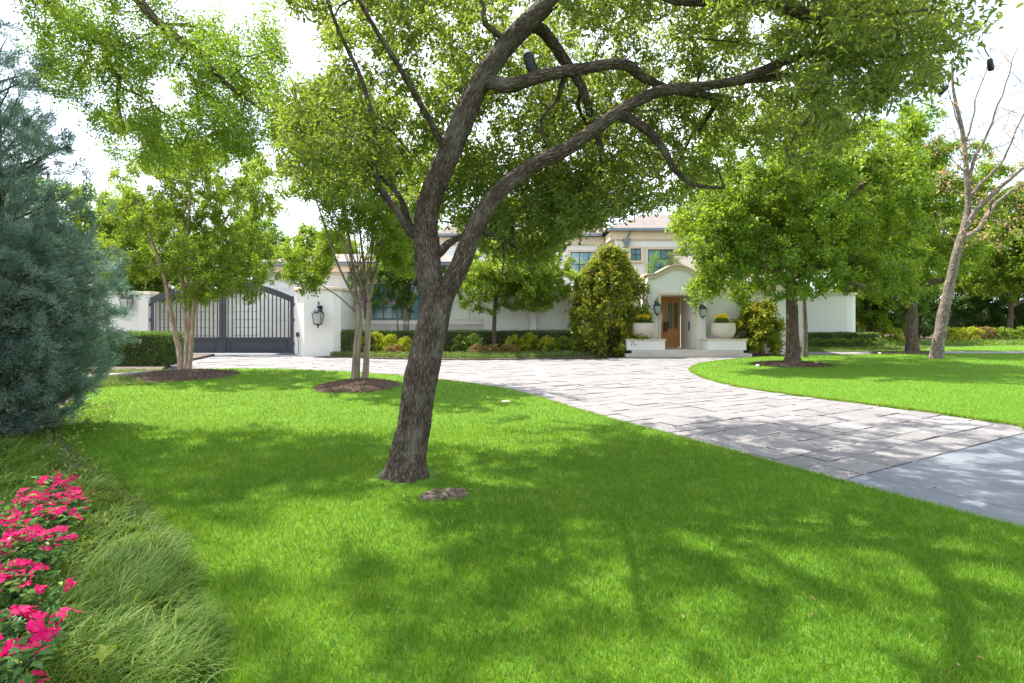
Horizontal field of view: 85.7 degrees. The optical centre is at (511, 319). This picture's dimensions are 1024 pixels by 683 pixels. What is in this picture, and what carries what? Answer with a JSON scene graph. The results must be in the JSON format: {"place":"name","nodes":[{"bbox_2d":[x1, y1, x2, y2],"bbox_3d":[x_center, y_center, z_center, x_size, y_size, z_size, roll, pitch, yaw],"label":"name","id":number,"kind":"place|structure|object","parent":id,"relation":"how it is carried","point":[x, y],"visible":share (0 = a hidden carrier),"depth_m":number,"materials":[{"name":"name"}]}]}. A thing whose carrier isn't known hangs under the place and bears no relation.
{"place":"outdoors","nodes":[
{"label":"outdoors","id":0,"kind":"place"},
{"bbox_2d":[0,387,248,682],"bbox_3d":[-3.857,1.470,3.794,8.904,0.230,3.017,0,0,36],"label":"border grass","id":1,"kind":"structure","parent":0,"point":[134,574],"depth_m":2.97,"materials":[{"name":"green plant"}]},
{"bbox_2d":[0,511,27,554],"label":"periwinkle","id":2,"kind":"object","parent":1,"relation":"on","point":[2,527],"visible":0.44,"depth_m":3.56,"materials":[{"name":"pink plant"}]},
{"bbox_2d":[0,493,30,524],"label":"periwinkle","id":3,"kind":"object","parent":1,"relation":"on","point":[15,506],"visible":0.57,"depth_m":4.15,"materials":[{"name":"pink plant"}]},
{"bbox_2d":[0,550,60,604],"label":"periwinkle","id":4,"kind":"object","parent":1,"relation":"on","point":[39,575],"visible":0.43,"depth_m":2.90,"materials":[{"name":"pink plant"}]},
{"bbox_2d":[0,631,69,682],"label":"periwinkle","id":5,"kind":"object","parent":1,"relation":"on","point":[9,672],"visible":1,"depth_m":2.16,"materials":[{"name":"pink plant"}]},
{"bbox_2d":[0,562,76,637],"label":"periwinkle","id":6,"kind":"object","parent":1,"relation":"on","point":[24,597],"visible":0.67,"depth_m":2.73,"materials":[{"name":"pink plant"}]},
{"bbox_2d":[0,604,79,678],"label":"periwinkle","id":7,"kind":"object","parent":1,"relation":"on","point":[37,626],"visible":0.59,"depth_m":2.47,"materials":[{"name":"pink plant"}]},
{"bbox_2d":[0,524,79,582],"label":"periwinkle","id":8,"kind":"object","parent":1,"relation":"on","point":[59,546],"visible":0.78,"depth_m":3.24,"materials":[{"name":"pink plant"}]},
{"bbox_2d":[0,503,85,556],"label":"periwinkle","id":9,"kind":"object","parent":1,"relation":"on","point":[33,521],"visible":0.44,"depth_m":3.61,"materials":[{"name":"pink plant"}]},
{"bbox_2d":[14,470,86,503],"bbox_3d":[-3.711,1.405,4.425,0.493,0.393,0.435,0,0,44],"label":"periwinkle","id":10,"kind":"object","parent":1,"relation":"on","point":[67,481],"visible":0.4,"depth_m":4.47,"materials":[{"name":"pink plant"}]},
{"bbox_2d":[5,479,96,521],"bbox_3d":[-3.429,1.407,4.124,0.455,0.390,0.428,0,0,-19],"label":"periwinkle","id":11,"kind":"object","parent":1,"relation":"on","point":[75,490],"visible":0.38,"depth_m":4.16,"materials":[{"name":"pink plant"}]},
{"bbox_2d":[11,492,91,531],"bbox_3d":[-3.233,1.406,3.872,0.439,0.392,0.440,0,0,0],"label":"periwinkle","id":12,"kind":"object","parent":1,"relation":"on","point":[74,497],"visible":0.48,"depth_m":3.92,"materials":[{"name":"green plant"}]},
{"bbox_2d":[0,400,130,682],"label":"ground cover","id":13,"kind":"object","parent":1,"relation":"on","point":[56,440],"visible":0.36,"depth_m":6.04,"materials":[{"name":"green plant"}]},
{"bbox_2d":[0,8,149,438],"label":"juniper","id":14,"kind":"object","parent":1,"relation":"on","point":[39,344],"visible":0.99,"depth_m":7.40,"materials":[{"name":"green plant"}]},
{"bbox_2d":[15,367,177,386],"bbox_3d":[-11.369,1.504,14.373,4.308,0.241,4.514,0,0,-21],"label":"ground cover","id":15,"kind":"object","parent":1,"relation":"on","point":[117,380],"visible":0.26,"depth_m":13.69,"materials":[{"name":"green plant"}]},
{"bbox_2d":[89,644,116,664],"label":"fallen leaf","id":16,"kind":"object","parent":1,"relation":"on","point":[103,653],"visible":1,"depth_m":2.26,"materials":[{"name":"green plant"}]},
{"bbox_2d":[10,0,296,182],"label":"elm tree","id":17,"kind":"object","parent":1,"relation":"on","point":[70,22],"visible":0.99,"depth_m":7.44,"materials":[{"name":"green plant"}]},
{"bbox_2d":[110,368,240,382],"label":"mulch","id":18,"kind":"object","parent":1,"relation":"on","point":[177,375],"visible":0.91,"depth_m":14.61,"materials":[{"name":"brown soil"}]},
{"bbox_2d":[64,354,214,373],"bbox_3d":[-20.097,1.560,19.559,19.806,0.120,10.083,0,0,0],"label":"bed shelf","id":19,"kind":"object","parent":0,"point":[195,357],"visible":0.2,"depth_m":17.77,"materials":[{"name":"soil"}]},
{"bbox_2d":[73,330,183,366],"bbox_3d":[-12.876,0.944,18.602,3.280,1.273,1.407,0,0,0],"label":"hedge","id":20,"kind":"object","parent":19,"relation":"on","point":[153,347],"visible":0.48,"depth_m":18.10,"materials":[{"name":"green plant"}]},
{"bbox_2d":[330,353,615,359],"bbox_3d":[-1.150,1.600,24.327,14.100,0.100,4.946,0,0,0],"label":"flower bed","id":21,"kind":"object","parent":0,"point":[554,358],"visible":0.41,"depth_m":22.76,"materials":[{"name":"soil"}]},
{"bbox_2d":[340,329,374,352],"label":"hedge","id":22,"kind":"object","parent":21,"relation":"on","point":[347,339],"visible":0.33,"depth_m":24.61,"materials":[{"name":"green plant"}]},
{"bbox_2d":[370,330,388,352],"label":"golden shrub","id":23,"kind":"object","parent":21,"relation":"on","point":[376,335],"visible":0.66,"depth_m":24.89,"materials":[{"name":"yellow plant"}]},
{"bbox_2d":[380,334,397,350],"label":"golden shrub","id":24,"kind":"object","parent":21,"relation":"on","point":[390,337],"visible":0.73,"depth_m":24.68,"materials":[{"name":"yellow plant"}]},
{"bbox_2d":[450,334,468,351],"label":"golden shrub","id":25,"kind":"object","parent":21,"relation":"on","point":[457,339],"visible":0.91,"depth_m":24.87,"materials":[{"name":"green plant"}]},
{"bbox_2d":[330,349,605,358],"bbox_3d":[-1.774,1.441,23.306,12.276,0.387,2.870,0,0,-3],"label":"ground cover","id":26,"kind":"object","parent":21,"relation":"on","point":[488,354],"visible":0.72,"depth_m":23.05,"materials":[{"name":"green plant"}]},
{"bbox_2d":[463,333,482,351],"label":"golden shrub","id":27,"kind":"object","parent":21,"relation":"on","point":[473,335],"visible":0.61,"depth_m":24.81,"materials":[{"name":"green plant"}]},
{"bbox_2d":[376,329,583,351],"bbox_3d":[-1.425,1.012,25.971,9.906,1.189,0.947,0,0,0],"label":"hedge","id":28,"kind":"object","parent":21,"relation":"on","point":[501,336],"visible":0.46,"depth_m":25.66,"materials":[{"name":"green plant"}]},
{"bbox_2d":[505,334,524,349],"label":"golden shrub","id":29,"kind":"object","parent":21,"relation":"on","point":[517,340],"visible":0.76,"depth_m":24.76,"materials":[{"name":"green plant"}]},
{"bbox_2d":[456,231,586,351],"bbox_3d":[0.061,-1.345,24.938,6.925,5.894,4.702,0,0,0],"label":"young oak","id":30,"kind":"object","parent":21,"relation":"on","point":[540,283],"visible":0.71,"depth_m":24.46,"materials":[{"name":"green plant"}]},
{"bbox_2d":[521,332,541,351],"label":"golden shrub","id":31,"kind":"object","parent":21,"relation":"on","point":[528,345],"visible":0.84,"depth_m":24.85,"materials":[{"name":"green plant"}]},
{"bbox_2d":[536,335,558,351],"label":"golden shrub","id":32,"kind":"object","parent":21,"relation":"on","point":[547,340],"visible":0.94,"depth_m":24.61,"materials":[{"name":"green plant"}]},
{"bbox_2d":[484,286,638,349],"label":"garden wall","id":33,"kind":"structure","parent":21,"relation":"on","point":[556,318],"depth_m":26.60,"materials":[{"name":"white paint"}]},
{"bbox_2d":[553,335,571,351],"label":"golden shrub","id":34,"kind":"object","parent":21,"relation":"on","point":[562,341],"visible":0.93,"depth_m":24.68,"materials":[{"name":"green plant"}]},
{"bbox_2d":[564,242,655,357],"bbox_3d":[4.444,-0.802,25.036,4.174,5.500,3.200,0,0,0],"label":"magnolia","id":35,"kind":"object","parent":21,"relation":"on","point":[607,268],"visible":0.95,"depth_m":24.43,"materials":[{"name":"green plant"}]},
{"bbox_2d":[0,0,1023,307],"label":"sky","id":36,"kind":"structure","parent":0,"point":[306,54],"materials":[{"name":"white"}]},
{"bbox_2d":[59,353,1023,682],"bbox_3d":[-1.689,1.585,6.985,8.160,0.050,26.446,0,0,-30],"label":"lawn","id":37,"kind":"structure","parent":0,"point":[516,533],"depth_m":3.72,"materials":[{"name":"green plant"}]},
{"bbox_2d":[92,70,293,369],"bbox_3d":[-9.656,-2.809,16.532,6.066,8.920,5.354,0,0,0],"label":"multi stem tree","id":38,"kind":"object","parent":37,"relation":"on","point":[190,263],"visible":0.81,"depth_m":15.90,"materials":[{"name":"green plant"}]},
{"bbox_2d":[269,68,434,378],"bbox_3d":[-3.989,-2.300,13.761,4.497,7.890,5.426,0,0,0],"label":"crape myrtle","id":39,"kind":"object","parent":37,"relation":"on","point":[382,221],"visible":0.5,"depth_m":13.73,"materials":[{"name":"green plant"}]},
{"bbox_2d":[62,368,642,427],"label":"grass","id":40,"kind":"structure","parent":37,"relation":"on","point":[253,399],"depth_m":10.05,"materials":[{"name":"green plant"}]},
{"bbox_2d":[310,377,401,393],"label":"mulch","id":41,"kind":"object","parent":37,"relation":"on","point":[359,385],"visible":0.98,"depth_m":12.45,"materials":[{"name":"brown soil"}]},
{"bbox_2d":[418,487,469,501],"bbox_3d":[-0.598,1.543,4.862,0.482,0.115,0.269,0,0,0],"label":"flat rock","id":42,"kind":"object","parent":37,"relation":"on","point":[450,492],"visible":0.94,"depth_m":4.79,"materials":[{"name":"grey stone"}]},
{"bbox_2d":[254,0,1023,482],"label":"oak tree","id":43,"kind":"object","parent":37,"relation":"on","point":[562,202],"visible":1,"depth_m":5.67,"materials":[{"name":"green plant"}]},
{"bbox_2d":[514,28,538,71],"bbox_3d":[0.145,-2.580,5.350,0.256,0.490,0.112,0,0,0],"label":"tree light","id":44,"kind":"object","parent":43,"relation":"hanging from","point":[529,61],"visible":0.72,"depth_m":5.31,"materials":[{"name":"black metal"}]},
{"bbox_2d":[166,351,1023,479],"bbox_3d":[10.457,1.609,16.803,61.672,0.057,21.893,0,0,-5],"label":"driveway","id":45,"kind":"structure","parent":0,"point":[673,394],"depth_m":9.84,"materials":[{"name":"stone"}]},
{"bbox_2d":[7,291,158,331],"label":"garden wall","id":46,"kind":"structure","parent":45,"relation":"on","point":[140,321],"depth_m":25.30,"materials":[{"name":"beige paint"}]},
{"bbox_2d":[193,353,298,355],"bbox_3d":[-13.150,1.606,25.350,7.500,0.024,2.100,0,0,0],"label":"gate threshold","id":47,"kind":"object","parent":45,"relation":"on","point":[254,354],"visible":0.43,"depth_m":25.43,"materials":[{"name":"concrete"}]},
{"bbox_2d":[293,287,355,355],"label":"gate pillar","id":48,"kind":"structure","parent":45,"relation":"on","point":[312,339],"depth_m":24.30,"materials":[{"name":"beige paint"}]},
{"bbox_2d":[149,281,294,352],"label":"driveway gate","id":49,"kind":"structure","parent":48,"relation":"attached to","point":[223,342],"depth_m":25.18,"materials":[{"name":"black metal"}]},
{"bbox_2d":[311,301,323,327],"bbox_3d":[-8.420,-0.233,24.014,0.448,1.213,0.567,0,0,0],"label":"wall lantern","id":50,"kind":"object","parent":48,"relation":"attached to","point":[317,315],"depth_m":23.82,"materials":[{"name":"black metal"}]},
{"bbox_2d":[623,347,751,356],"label":"entry steps","id":51,"kind":"structure","parent":45,"relation":"on","point":[676,352],"depth_m":23.95,"materials":[{"name":"stone"}]},
{"bbox_2d":[623,339,666,349],"bbox_3d":[5.820,1.079,24.415,1.780,0.478,0.910,0,0,0],"label":"pedestal","id":52,"kind":"object","parent":51,"relation":"on","point":[651,344],"visible":0.81,"depth_m":24.00,"materials":[{"name":"white paint"}]},
{"bbox_2d":[632,313,655,338],"bbox_3d":[5.820,0.266,24.420,1.030,1.145,1.030,0,0,0],"label":"planter","id":53,"kind":"object","parent":52,"relation":"on","point":[644,328],"visible":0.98,"depth_m":24.06,"materials":[{"name":"concrete"}]},
{"bbox_2d":[639,264,705,348],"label":"entry pavilion","id":54,"kind":"structure","parent":51,"relation":"on","point":[678,323],"depth_m":24.90,"materials":[{"name":"white paint"}]},
{"bbox_2d":[661,300,664,338],"bbox_3d":[7.093,0.160,26.759,0.705,2.280,0.182,0,0,0],"label":"door","id":55,"kind":"structure","parent":54,"relation":"in","point":[662,301],"depth_m":26.78,"materials":[{"name":"brown wood"}]},
{"bbox_2d":[665,300,679,346],"bbox_3d":[7.807,0.160,26.759,0.705,2.280,0.182,0,0,0],"label":"door","id":56,"kind":"structure","parent":54,"relation":"in","point":[672,307],"depth_m":26.81,"materials":[{"name":"brown wood"}]},
{"bbox_2d":[700,339,747,349],"bbox_3d":[9.350,1.079,24.415,1.780,0.478,0.910,0,0,0],"label":"pedestal","id":57,"kind":"object","parent":51,"relation":"on","point":[723,344],"visible":0.98,"depth_m":24.00,"materials":[{"name":"white paint"}]},
{"bbox_2d":[710,313,735,338],"bbox_3d":[9.315,0.270,24.420,1.099,1.136,1.030,0,0,0],"label":"planter","id":58,"kind":"object","parent":57,"relation":"on","point":[722,328],"visible":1,"depth_m":24.12,"materials":[{"name":"concrete"}]},
{"bbox_2d":[668,252,800,354],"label":"side wing","id":59,"kind":"structure","parent":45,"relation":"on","point":[722,304],"depth_m":25.50,"materials":[{"name":"white paint"}]},
{"bbox_2d":[322,327,877,359],"bbox_3d":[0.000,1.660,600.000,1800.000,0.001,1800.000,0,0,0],"label":"ground","id":60,"kind":"structure","parent":0,"point":[600,358],"depth_m":24.37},
{"bbox_2d":[3,171,129,286],"bbox_3d":[-27.829,-3.872,32.961,9.021,11.062,7.742,0,0,0],"label":"background tree","id":61,"kind":"object","parent":60,"relation":"on","point":[99,205],"visible":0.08,"depth_m":33.15,"materials":[{"name":"green plant"}]},
{"bbox_2d":[60,191,221,305],"bbox_3d":[-22.729,-2.970,34.245,8.713,9.274,7.648,0,0,0],"label":"background tree","id":62,"kind":"object","parent":60,"relation":"on","point":[156,284],"visible":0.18,"depth_m":32.74,"materials":[{"name":"green plant"}]},
{"bbox_2d":[157,288,258,336],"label":"garage building","id":63,"kind":"structure","parent":60,"relation":"on","point":[215,319],"depth_m":37.94,"materials":[{"name":"paint"}]},
{"bbox_2d":[161,304,208,336],"bbox_3d":[-22.500,0.250,37.961,3.400,2.700,0.072,0,0,0],"label":"garage door","id":64,"kind":"structure","parent":63,"relation":"in","point":[174,305],"depth_m":37.94,"materials":[{"name":"white paint"}]},
{"bbox_2d":[234,304,258,336],"bbox_3d":[-17.400,0.250,37.961,3.400,2.700,0.072,0,0,0],"label":"garage door","id":65,"kind":"structure","parent":63,"relation":"in","point":[238,305],"depth_m":37.94,"materials":[{"name":"white paint"}]},
{"bbox_2d":[204,208,294,287],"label":"background tree","id":66,"kind":"object","parent":60,"relation":"on","point":[266,224],"visible":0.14,"depth_m":40.59,"materials":[{"name":"green plant"}]},
{"bbox_2d":[282,221,365,255],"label":"background tree","id":67,"kind":"object","parent":60,"relation":"on","point":[312,232],"visible":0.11,"depth_m":39.85,"materials":[{"name":"green plant"}]},
{"bbox_2d":[346,245,446,331],"bbox_3d":[-5.489,-1.276,26.787,4.730,5.757,3.956,0,0,-26],"label":"crape myrtle","id":68,"kind":"object","parent":60,"relation":"on","point":[397,282],"visible":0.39,"depth_m":26.52,"materials":[{"name":"green plant"}]},
{"bbox_2d":[438,210,801,346],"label":"house","id":69,"kind":"structure","parent":60,"relation":"on","point":[640,238],"depth_m":31.00,"materials":[{"name":"white paint"}]},
{"bbox_2d":[569,250,597,276],"bbox_3d":[4.300,-3.325,32.934,1.888,1.690,0.127,0,0,0],"label":"window","id":70,"kind":"structure","parent":69,"relation":"in","point":[583,255],"depth_m":32.98,"materials":[{"name":"blue glass"}]},
{"bbox_2d":[628,246,643,262],"bbox_3d":[6.935,-3.665,30.934,0.858,0.910,0.127,0,0,0],"label":"window","id":71,"kind":"structure","parent":69,"relation":"in","point":[636,251],"depth_m":30.94,"materials":[{"name":"beige glass"}]},
{"bbox_2d":[645,247,675,273],"bbox_3d":[8.320,-3.200,30.934,1.760,1.800,0.127,0,0,0],"label":"window","id":72,"kind":"structure","parent":69,"relation":"in","point":[662,250],"depth_m":30.96,"materials":[{"name":"blue glass"}]},
{"bbox_2d":[643,250,679,272],"bbox_3d":[8.043,-1.063,29.347,2.147,5.330,1.655,0,0,0],"label":"shrub","id":73,"kind":"object","parent":60,"relation":"on","point":[655,260],"visible":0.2,"depth_m":29.29,"materials":[{"name":"green plant"}]},
{"bbox_2d":[922,164,1022,319],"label":"background tree","id":74,"kind":"object","parent":60,"relation":"on","point":[967,295],"visible":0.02,"depth_m":50.88,"materials":[{"name":"green plant"}]},
{"bbox_2d":[691,353,1023,425],"bbox_3d":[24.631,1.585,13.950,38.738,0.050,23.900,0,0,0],"label":"lawn","id":75,"kind":"structure","parent":0,"point":[765,375],"depth_m":14.45,"materials":[{"name":"green plant"}]},
{"bbox_2d":[748,360,836,367],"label":"mulch","id":76,"kind":"object","parent":75,"relation":"on","point":[782,363],"visible":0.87,"depth_m":18.76,"materials":[{"name":"brown soil"}]},
{"bbox_2d":[663,89,943,362],"bbox_3d":[10.111,-3.173,19.414,10.448,9.645,8.775,0,0,0],"label":"oak tree","id":77,"kind":"object","parent":75,"relation":"on","point":[834,224],"visible":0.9,"depth_m":17.54,"materials":[{"name":"green plant"}]},
{"bbox_2d":[763,172,896,357],"bbox_3d":[12.650,-2.283,23.115,5.001,7.810,5.659,0,0,0],"label":"young oak","id":78,"kind":"object","parent":75,"relation":"on","point":[804,334],"visible":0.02,"depth_m":22.91,"materials":[{"name":"grey plant"}]},
{"bbox_2d":[782,100,1023,351],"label":"oak tree","id":79,"kind":"object","parent":75,"relation":"on","point":[951,201],"visible":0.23,"depth_m":26.03,"materials":[{"name":"green plant"}]},
{"bbox_2d":[922,43,1023,358],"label":"bare tree","id":80,"kind":"object","parent":75,"relation":"on","point":[937,349],"visible":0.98,"depth_m":22.21,"materials":[{"name":"grey plant"}]},
{"bbox_2d":[752,334,1023,356],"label":"flower bed","id":81,"kind":"object","parent":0,"point":[921,338],"visible":0.08,"depth_m":33.85,"materials":[{"name":"green plant"}]},
{"bbox_2d":[730,297,785,355],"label":"magnolia","id":82,"kind":"object","parent":81,"relation":"on","point":[762,324],"visible":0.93,"depth_m":24.50,"materials":[{"name":"green plant"}]},
{"bbox_2d":[806,292,857,331],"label":"garden wall","id":83,"kind":"structure","parent":81,"relation":"on","point":[833,312],"depth_m":33.00,"materials":[{"name":"white paint"}]},
{"bbox_2d":[808,331,880,346],"bbox_3d":[18.345,1.153,31.808,5.298,1.044,1.221,0,0,0],"label":"hedge","id":84,"kind":"object","parent":81,"relation":"on","point":[839,334],"visible":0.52,"depth_m":31.36,"materials":[{"name":"green plant"}]},
{"bbox_2d":[800,345,930,350],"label":"ground cover","id":85,"kind":"object","parent":81,"relation":"on","point":[859,348],"visible":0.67,"depth_m":28.57,"materials":[{"name":"green plant"}]},
{"bbox_2d":[818,245,923,331],"bbox_3d":[23.678,-2.057,36.703,6.507,7.482,5.775,0,0,-39],"label":"background tree","id":86,"kind":"object","parent":81,"relation":"on","point":[870,318],"visible":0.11,"depth_m":35.83,"materials":[{"name":"green plant"}]},
{"bbox_2d":[876,327,905,341],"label":"border shrub","id":87,"kind":"object","parent":81,"relation":"on","point":[892,331],"visible":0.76,"depth_m":35.74,"materials":[{"name":"green plant"}]},
{"bbox_2d":[864,269,942,339],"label":"background tree","id":88,"kind":"object","parent":81,"relation":"on","point":[899,320],"visible":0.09,"depth_m":36.66,"materials":[{"name":"green plant"}]},
{"bbox_2d":[899,295,939,337],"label":"dark shrub","id":89,"kind":"object","parent":81,"relation":"on","point":[925,330],"visible":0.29,"depth_m":46.50,"materials":[{"name":"green plant"}]},
{"bbox_2d":[880,337,1023,345],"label":"ground cover","id":90,"kind":"object","parent":81,"relation":"on","point":[1002,342],"visible":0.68,"depth_m":34.15,"materials":[{"name":"green plant"}]},
{"bbox_2d":[926,296,978,337],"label":"dark shrub","id":91,"kind":"object","parent":81,"relation":"on","point":[964,309],"visible":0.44,"depth_m":48.50,"materials":[{"name":"green plant"}]},
{"bbox_2d":[946,327,969,340],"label":"border shrub","id":92,"kind":"object","parent":81,"relation":"on","point":[956,335],"visible":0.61,"depth_m":36.71,"materials":[{"name":"green plant"}]},
{"bbox_2d":[956,326,984,340],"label":"border shrub","id":93,"kind":"object","parent":81,"relation":"on","point":[974,334],"visible":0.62,"depth_m":37.78,"materials":[{"name":"yellow plant"}]},
{"bbox_2d":[932,219,1023,327],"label":"background tree","id":94,"kind":"object","parent":81,"relation":"on","point":[982,312],"visible":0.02,"depth_m":58.13,"materials":[{"name":"green plant"}]},
{"bbox_2d":[934,179,1023,339],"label":"background tree","id":95,"kind":"object","parent":81,"relation":"on","point":[1004,267],"visible":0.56,"depth_m":42.81,"materials":[{"name":"green plant"}]},
{"bbox_2d":[956,294,1005,335],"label":"dark shrub","id":96,"kind":"object","parent":81,"relation":"on","point":[979,307],"visible":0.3,"depth_m":49.58,"materials":[{"name":"green plant"}]},
{"bbox_2d":[972,326,998,339],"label":"border shrub","id":97,"kind":"object","parent":81,"relation":"on","point":[986,331],"visible":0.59,"depth_m":38.34,"materials":[{"name":"brown plant"}]},
{"bbox_2d":[979,296,1023,337],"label":"dark shrub","id":98,"kind":"object","parent":81,"relation":"on","point":[993,314],"visible":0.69,"depth_m":47.85,"materials":[{"name":"green plant"}]},
{"bbox_2d":[989,326,1017,341],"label":"border shrub","id":99,"kind":"object","parent":81,"relation":"on","point":[1007,333],"visible":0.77,"depth_m":38.30,"materials":[{"name":"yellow plant"}]},
{"bbox_2d":[800,345,1023,351],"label":"lawn","id":100,"kind":"structure","parent":0,"point":[997,349],"depth_m":29.09,"materials":[{"name":"green plant"}]},
{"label":"courtyard paving","id":101,"kind":"structure","parent":0,"visible":0},
{"bbox_2d":[259,254,495,351],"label":"house wing","id":102,"kind":"structure","parent":101,"relation":"on","point":[382,318],"depth_m":27.00,"materials":[{"name":"white paint"}]},
{"bbox_2d":[365,284,402,318],"bbox_3d":[-6.275,-0.885,26.974,1.850,1.730,0.047,0,0,0],"label":"window","id":103,"kind":"structure","parent":102,"relation":"in","point":[380,312],"depth_m":26.98,"materials":[{"name":"blue glass"}]},
{"bbox_2d":[410,284,420,318],"bbox_3d":[-4.100,-0.885,26.974,1.800,1.730,0.047,0,0,0],"label":"window","id":104,"kind":"structure","parent":102,"relation":"in","point":[415,309],"depth_m":26.98,"materials":[{"name":"blue glass"}]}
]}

